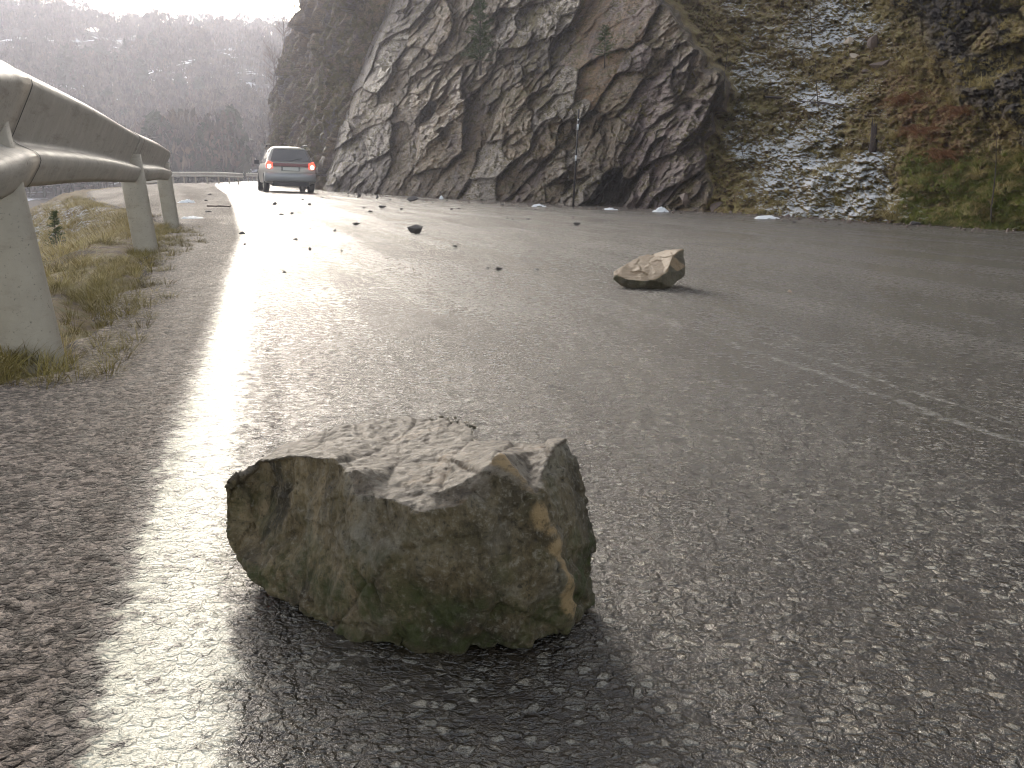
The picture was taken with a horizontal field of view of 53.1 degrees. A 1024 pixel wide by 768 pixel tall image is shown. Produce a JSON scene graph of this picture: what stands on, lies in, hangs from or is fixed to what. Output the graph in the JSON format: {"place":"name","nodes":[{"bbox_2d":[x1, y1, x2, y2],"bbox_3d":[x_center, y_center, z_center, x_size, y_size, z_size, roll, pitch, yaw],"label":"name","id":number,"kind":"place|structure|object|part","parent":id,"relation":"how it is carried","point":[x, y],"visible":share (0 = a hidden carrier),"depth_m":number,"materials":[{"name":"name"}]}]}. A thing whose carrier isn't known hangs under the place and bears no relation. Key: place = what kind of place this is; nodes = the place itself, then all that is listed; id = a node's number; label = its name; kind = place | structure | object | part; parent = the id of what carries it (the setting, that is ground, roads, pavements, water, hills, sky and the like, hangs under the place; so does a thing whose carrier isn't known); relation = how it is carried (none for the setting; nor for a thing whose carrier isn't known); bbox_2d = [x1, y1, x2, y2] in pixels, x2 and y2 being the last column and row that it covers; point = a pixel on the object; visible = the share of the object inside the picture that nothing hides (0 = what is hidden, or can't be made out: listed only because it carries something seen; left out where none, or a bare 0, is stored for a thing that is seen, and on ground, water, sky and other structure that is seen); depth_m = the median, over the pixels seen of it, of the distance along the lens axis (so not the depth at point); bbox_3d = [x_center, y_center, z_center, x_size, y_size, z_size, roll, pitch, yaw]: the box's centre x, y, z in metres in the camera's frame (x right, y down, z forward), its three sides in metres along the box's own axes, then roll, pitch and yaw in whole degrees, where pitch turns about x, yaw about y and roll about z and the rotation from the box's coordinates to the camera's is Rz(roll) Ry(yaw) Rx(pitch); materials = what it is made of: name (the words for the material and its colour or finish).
{"place":"outdoors","nodes":[
{"label":"outdoors","id":0,"kind":"place"},
{"bbox_2d":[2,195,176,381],"bbox_3d":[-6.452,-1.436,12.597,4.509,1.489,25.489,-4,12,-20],"label":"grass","id":1,"kind":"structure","parent":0,"point":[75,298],"depth_m":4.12,"materials":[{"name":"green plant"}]},
{"bbox_2d":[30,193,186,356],"bbox_3d":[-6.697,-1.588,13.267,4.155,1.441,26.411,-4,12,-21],"label":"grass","id":2,"kind":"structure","parent":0,"point":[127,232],"depth_m":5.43,"materials":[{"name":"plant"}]},
{"bbox_2d":[0,25,275,389],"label":"ground","id":3,"kind":"structure","parent":0,"point":[36,198],"depth_m":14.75,"materials":[{"name":"green plant"}]},
{"bbox_2d":[44,210,65,248],"bbox_3d":[-4.333,-1.354,9.730,0.234,0.605,0.259,0,11,0],"label":"pine tree","id":4,"kind":"object","parent":3,"relation":"on","point":[53,219],"visible":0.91,"depth_m":9.69,"materials":[{"name":"green plant"}]},
{"bbox_2d":[32,198,130,282],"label":"grass","id":5,"kind":"structure","parent":3,"relation":"on","point":[60,247],"depth_m":10.38,"materials":[{"name":"plant"}]},
{"bbox_2d":[0,60,179,374],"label":"guardrail","id":6,"kind":"object","parent":3,"relation":"on","point":[50,135],"visible":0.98,"depth_m":2.82,"materials":[{"name":"silver metal"}]},
{"bbox_2d":[0,0,291,197],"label":"forest","id":7,"kind":"object","parent":3,"relation":"on","point":[32,58],"visible":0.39,"depth_m":180.24,"materials":[{"name":"grey plant"}]},
{"bbox_2d":[17,0,299,32],"label":"sky","id":8,"kind":"structure","parent":0,"point":[258,8],"materials":[{"name":"white"}]},
{"bbox_2d":[207,205,230,206],"bbox_3d":[-4.540,-2.756,15.861,0.351,0.033,0.120,0,11,0],"label":"broken block","id":9,"kind":"object","parent":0,"point":[218,206],"depth_m":15.81,"materials":[{"name":"brown stone"}]},
{"bbox_2d":[265,0,388,189],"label":"cliff","id":10,"kind":"structure","parent":0,"point":[321,59],"depth_m":49.20,"materials":[{"name":"grey stone"}]},
{"bbox_2d":[257,99,275,133],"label":"bare tree","id":11,"kind":"object","parent":10,"relation":"on","point":[268,114],"visible":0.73,"depth_m":69.60,"materials":[{"name":"grey plant"}]},
{"bbox_2d":[262,46,280,101],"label":"bare tree","id":12,"kind":"object","parent":10,"relation":"on","point":[274,75],"visible":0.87,"depth_m":65.69,"materials":[{"name":"grey plant"}]},
{"bbox_2d":[262,30,281,82],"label":"bare tree","id":13,"kind":"object","parent":10,"relation":"on","point":[272,53],"visible":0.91,"depth_m":71.65,"materials":[{"name":"grey plant"}]},
{"bbox_2d":[272,0,292,46],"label":"bare tree","id":14,"kind":"object","parent":10,"relation":"on","point":[283,24],"visible":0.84,"depth_m":70.55,"materials":[{"name":"grey plant"}]},
{"bbox_2d":[273,1,296,23],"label":"bare tree","id":15,"kind":"object","parent":10,"relation":"on","point":[287,11],"visible":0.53,"depth_m":72.71,"materials":[{"name":"grey plant"}]},
{"bbox_2d":[0,181,1023,767],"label":"road","id":16,"kind":"structure","parent":0,"point":[804,505],"depth_m":1.59,"materials":[{"name":"grey asphalt"}]},
{"bbox_2d":[177,199,194,202],"bbox_3d":[-5.866,-3.297,18.498,0.331,0.080,0.298,0,11,0],"label":"snow patch","id":17,"kind":"object","parent":16,"relation":"on","point":[186,201],"visible":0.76,"depth_m":18.43,"materials":[{"name":"white snow"}]},
{"bbox_2d":[181,216,202,218],"bbox_3d":[-3.562,-1.860,11.439,0.284,0.038,0.255,0,11,0],"label":"snow patch","id":18,"kind":"object","parent":16,"relation":"on","point":[191,217],"visible":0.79,"depth_m":11.36,"materials":[{"name":"white snow"}]},
{"bbox_2d":[172,172,243,184],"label":"guardrail","id":19,"kind":"object","parent":16,"relation":"on","point":[228,175],"visible":0.89,"depth_m":64.73,"materials":[{"name":"grey metal"}]},
{"bbox_2d":[246,173,257,181],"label":"guardrail","id":20,"kind":"object","parent":16,"relation":"on","point":[248,175],"visible":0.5,"depth_m":90.46,"materials":[{"name":"grey metal"}]},
{"bbox_2d":[254,144,315,192],"bbox_3d":[-8.164,-7.742,36.802,2.040,1.646,4.705,-2,11,-17],"label":"station wagon","id":21,"kind":"object","parent":16,"relation":"on","point":[286,166],"visible":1,"depth_m":34.84,"materials":[{"name":"silver metal"}]},
{"bbox_3d":[-8.691,-8.003,36.088,0.197,0.431,2.230,-2,11,-17],"label":"side window","id":22,"kind":"part","parent":21,"relation":"part of","materials":[{"name":"white glass"}]},
{"bbox_3d":[-7.568,-7.788,34.882,1.320,0.412,0.332,-2,11,-17],"label":"rear window","id":23,"kind":"part","parent":21,"relation":"part of","materials":[{"name":"grey glass"}]},
{"bbox_2d":[224,416,596,654],"bbox_3d":[-0.100,0.144,1.177,0.484,0.225,0.349,9,15,39],"label":"boulder","id":24,"kind":"object","parent":16,"relation":"on","point":[448,535],"visible":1,"depth_m":1.01,"materials":[{"name":"stone"}]},
{"bbox_2d":[407,196,417,201],"bbox_3d":[-2.362,-4.404,24.314,0.284,0.144,0.208,0,11,2],"label":"rock fragment","id":25,"kind":"object","parent":16,"relation":"on","point":[412,198],"visible":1,"depth_m":24.25,"materials":[{"name":"stone"}]},
{"bbox_2d":[407,224,422,233],"bbox_3d":[-0.857,-1.373,9.070,0.131,0.085,0.081,4,12,18],"label":"rock fragment","id":26,"kind":"object","parent":16,"relation":"on","point":[416,229],"visible":1,"depth_m":9.05,"materials":[{"name":"stone"}]},
{"bbox_2d":[572,109,579,206],"bbox_3d":[1.419,-4.971,22.797,0.145,2.226,0.047,0,11,0],"label":"snow pole","id":27,"kind":"object","parent":16,"relation":"on","point":[575,159],"visible":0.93,"depth_m":22.77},
{"bbox_2d":[613,249,684,288],"bbox_3d":[0.666,-0.541,4.781,0.257,0.176,0.456,8,14,33],"label":"fallen rock","id":28,"kind":"object","parent":16,"relation":"on","point":[663,269],"visible":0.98,"depth_m":4.68,"materials":[{"name":"stone"}]},
{"bbox_2d":[652,206,668,211],"bbox_3d":[2.851,-3.338,19.622,0.312,0.129,0.281,0,11,0],"label":"snow patch","id":29,"kind":"object","parent":16,"relation":"on","point":[661,209],"visible":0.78,"depth_m":19.53,"materials":[{"name":"white snow"}]},
{"bbox_2d":[755,215,779,218],"bbox_3d":[4.095,-2.688,16.515,0.408,0.066,0.368,0,11,0],"label":"snow patch","id":30,"kind":"object","parent":16,"relation":"on","point":[765,217],"visible":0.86,"depth_m":16.40,"materials":[{"name":"white snow"}]},
{"bbox_2d":[910,221,920,224],"bbox_3d":[5.586,-2.222,14.177,0.156,0.068,0.096,0,11,2],"label":"rock fragment","id":31,"kind":"object","parent":16,"relation":"on","point":[914,223],"visible":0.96,"depth_m":14.14,"materials":[{"name":"stone"}]},
{"bbox_2d":[319,0,1023,230],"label":"cliff","id":32,"kind":"structure","parent":0,"point":[463,161],"depth_m":23.08,"materials":[{"name":"grey stone"}]},
{"bbox_2d":[458,0,498,74],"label":"pine tree","id":33,"kind":"object","parent":32,"relation":"on","point":[477,29],"visible":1,"depth_m":29.58,"materials":[{"name":"green plant"}]},
{"bbox_2d":[343,6,708,184],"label":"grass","id":34,"kind":"structure","parent":32,"relation":"on","point":[608,56],"depth_m":24.32,"materials":[{"name":"plant"}]},
{"bbox_2d":[591,24,619,68],"bbox_3d":[2.146,-7.900,23.970,0.649,0.994,0.590,7,13,32],"label":"pine tree","id":35,"kind":"object","parent":32,"relation":"on","point":[604,37],"visible":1,"depth_m":23.93,"materials":[{"name":"green plant"}]},
{"bbox_2d":[679,193,690,205],"bbox_3d":[3.451,-3.669,20.384,0.247,0.272,0.236,-4,12,-19],"label":"rock","id":36,"kind":"object","parent":32,"relation":"on","point":[684,198],"visible":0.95,"depth_m":20.29,"materials":[{"name":"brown stone"}]},
{"bbox_2d":[709,201,722,211],"bbox_3d":[3.973,-3.438,19.732,0.331,0.177,0.348,-21,22,19],"label":"rock","id":37,"kind":"object","parent":32,"relation":"on","point":[712,207],"visible":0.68,"depth_m":19.64,"materials":[{"name":"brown stone"}]},
{"bbox_2d":[723,48,728,99],"bbox_3d":[4.284,-6.207,20.370,0.292,1.078,0.293,6,13,28],"label":"bare sapling","id":38,"kind":"object","parent":32,"relation":"on","point":[724,73],"visible":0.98,"depth_m":20.39,"materials":[{"name":"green plant"}]},
{"bbox_2d":[795,0,812,45],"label":"bare sapling","id":39,"kind":"object","parent":32,"relation":"on","point":[811,24],"visible":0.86,"depth_m":21.28,"materials":[{"name":"brown plant"}]},
{"bbox_2d":[765,95,858,108],"bbox_3d":[5.761,-5.369,19.502,0.281,0.495,3.631,-3,12,-13],"label":"fallen branch","id":40,"kind":"object","parent":32,"relation":"on","point":[779,97],"visible":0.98,"depth_m":19.34,"materials":[{"name":"brown wood"}]},
{"bbox_2d":[814,67,820,107],"bbox_3d":[5.687,-5.491,19.053,0.123,1.193,0.494,10,15,40],"label":"bare sapling","id":41,"kind":"object","parent":32,"relation":"on","point":[817,93],"visible":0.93,"depth_m":19.05,"materials":[{"name":"brown plant"}]},
{"bbox_2d":[825,192,851,205],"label":"grass tussock","id":42,"kind":"object","parent":32,"relation":"on","point":[837,202],"depth_m":16.43,"materials":[{"name":"beige plant"}]},
{"bbox_2d":[834,77,856,89],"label":"grass tussock","id":43,"kind":"object","parent":32,"relation":"on","point":[848,84],"depth_m":19.04,"materials":[{"name":"brown plant"}]},
{"bbox_2d":[843,37,852,43],"bbox_3d":[6.662,-6.783,20.218,0.223,0.131,0.269,-23,28,4],"label":"rock","id":44,"kind":"object","parent":32,"relation":"on","point":[847,40],"visible":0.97,"depth_m":20.18,"materials":[{"name":"stone"}]},
{"bbox_2d":[850,53,858,58],"bbox_3d":[6.603,-6.301,19.680,0.205,0.127,0.174,-1,11,-5],"label":"rock","id":45,"kind":"object","parent":32,"relation":"on","point":[852,55],"visible":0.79,"depth_m":19.65,"materials":[{"name":"stone"}]},
{"bbox_2d":[688,0,1023,230],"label":"grass","id":46,"kind":"structure","parent":32,"relation":"on","point":[977,83],"depth_m":16.61,"materials":[{"name":"green plant"}]},
{"bbox_2d":[867,35,878,49],"bbox_3d":[6.827,-6.450,19.385,0.213,0.286,0.244,5,12,24],"label":"rock","id":47,"kind":"object","parent":32,"relation":"on","point":[872,42],"visible":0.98,"depth_m":19.32,"materials":[{"name":"grey stone"}]},
{"bbox_2d":[869,117,876,151],"bbox_3d":[5.923,-4.085,16.770,0.128,0.575,0.128,0,11,0],"label":"tree stump","id":48,"kind":"object","parent":32,"relation":"on","point":[872,147],"visible":1,"depth_m":16.75,"materials":[{"name":"grey wood"}]},
{"bbox_2d":[869,59,889,69],"bbox_3d":[6.822,-5.856,18.902,0.233,0.225,0.396,-8,14,-34],"label":"rock","id":49,"kind":"object","parent":32,"relation":"on","point":[881,63],"visible":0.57,"depth_m":18.81,"materials":[{"name":"grey stone"}]},
{"bbox_2d":[879,125,900,139],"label":"grass tussock","id":50,"kind":"object","parent":32,"relation":"on","point":[891,136],"depth_m":16.42,"materials":[{"name":"beige plant"}]},
{"bbox_2d":[869,192,916,219],"bbox_3d":[5.450,-2.598,14.781,0.838,0.455,0.899,0,11,0],"label":"grass tussock","id":51,"kind":"object","parent":32,"relation":"on","point":[890,216],"depth_m":14.83,"materials":[{"name":"beige plant"}]},
{"bbox_2d":[885,56,920,72],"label":"grass tussock","id":52,"kind":"object","parent":32,"relation":"on","point":[905,66],"depth_m":17.72,"materials":[{"name":"beige plant"}]},
{"bbox_2d":[874,88,935,114],"bbox_3d":[6.618,-4.640,16.938,1.096,0.431,0.998,0,11,0],"label":"bracken","id":53,"kind":"object","parent":32,"relation":"on","point":[900,98],"visible":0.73,"depth_m":16.87,"materials":[{"name":"brown plant"}]},
{"bbox_2d":[901,176,931,189],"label":"grass tussock","id":54,"kind":"object","parent":32,"relation":"on","point":[917,185],"depth_m":14.78,"materials":[{"name":"plant"}]},
{"bbox_2d":[896,121,942,141],"bbox_3d":[6.400,-3.854,15.722,1.049,0.357,0.868,0,11,0],"label":"bracken","id":55,"kind":"object","parent":32,"relation":"on","point":[916,131],"visible":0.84,"depth_m":15.65,"materials":[{"name":"brown plant"}]},
{"bbox_2d":[921,36,949,57],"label":"grass tussock","id":56,"kind":"object","parent":32,"relation":"on","point":[936,54],"depth_m":16.45,"materials":[{"name":"brown plant"}]},
{"bbox_2d":[911,146,973,165],"bbox_3d":[6.473,-3.277,14.924,1.250,0.373,0.910,0,11,0],"label":"bracken","id":57,"kind":"object","parent":32,"relation":"on","point":[944,154],"visible":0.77,"depth_m":14.80,"materials":[{"name":"brown plant"}]},
{"bbox_2d":[931,104,977,121],"bbox_3d":[6.804,-3.988,15.193,1.016,0.344,0.925,0,11,0],"label":"bracken","id":58,"kind":"object","parent":32,"relation":"on","point":[957,111],"visible":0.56,"depth_m":15.16,"materials":[{"name":"brown plant"}]},
{"bbox_2d":[890,145,1023,230],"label":"grass","id":59,"kind":"structure","parent":32,"relation":"on","point":[1000,202],"depth_m":14.03,"materials":[{"name":"green plant"}]},
{"bbox_2d":[955,160,993,179],"bbox_3d":[6.324,-2.951,13.994,0.629,0.336,0.602,9,15,39],"label":"grass tussock","id":60,"kind":"object","parent":32,"relation":"on","point":[974,176],"depth_m":14.02,"materials":[{"name":"beige plant"}]},
{"bbox_2d":[984,125,998,225],"bbox_3d":[6.087,-2.653,13.068,0.147,1.264,0.226,7,13,32],"label":"bare sapling","id":61,"kind":"object","parent":32,"relation":"on","point":[993,185],"visible":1,"depth_m":13.13,"materials":[{"name":"brown plant"}]},
{"bbox_2d":[976,141,1016,165],"bbox_3d":[6.673,-3.151,13.834,0.856,0.413,0.842,0,11,0],"label":"grass tussock","id":62,"kind":"object","parent":32,"relation":"on","point":[999,159],"depth_m":13.82,"materials":[{"name":"beige plant"}]},
{"bbox_2d":[327,191,1015,232],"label":"gravel","id":63,"kind":"structure","parent":0,"point":[866,222],"depth_m":16.91,"materials":[{"name":"grey gravel"}]}
]}

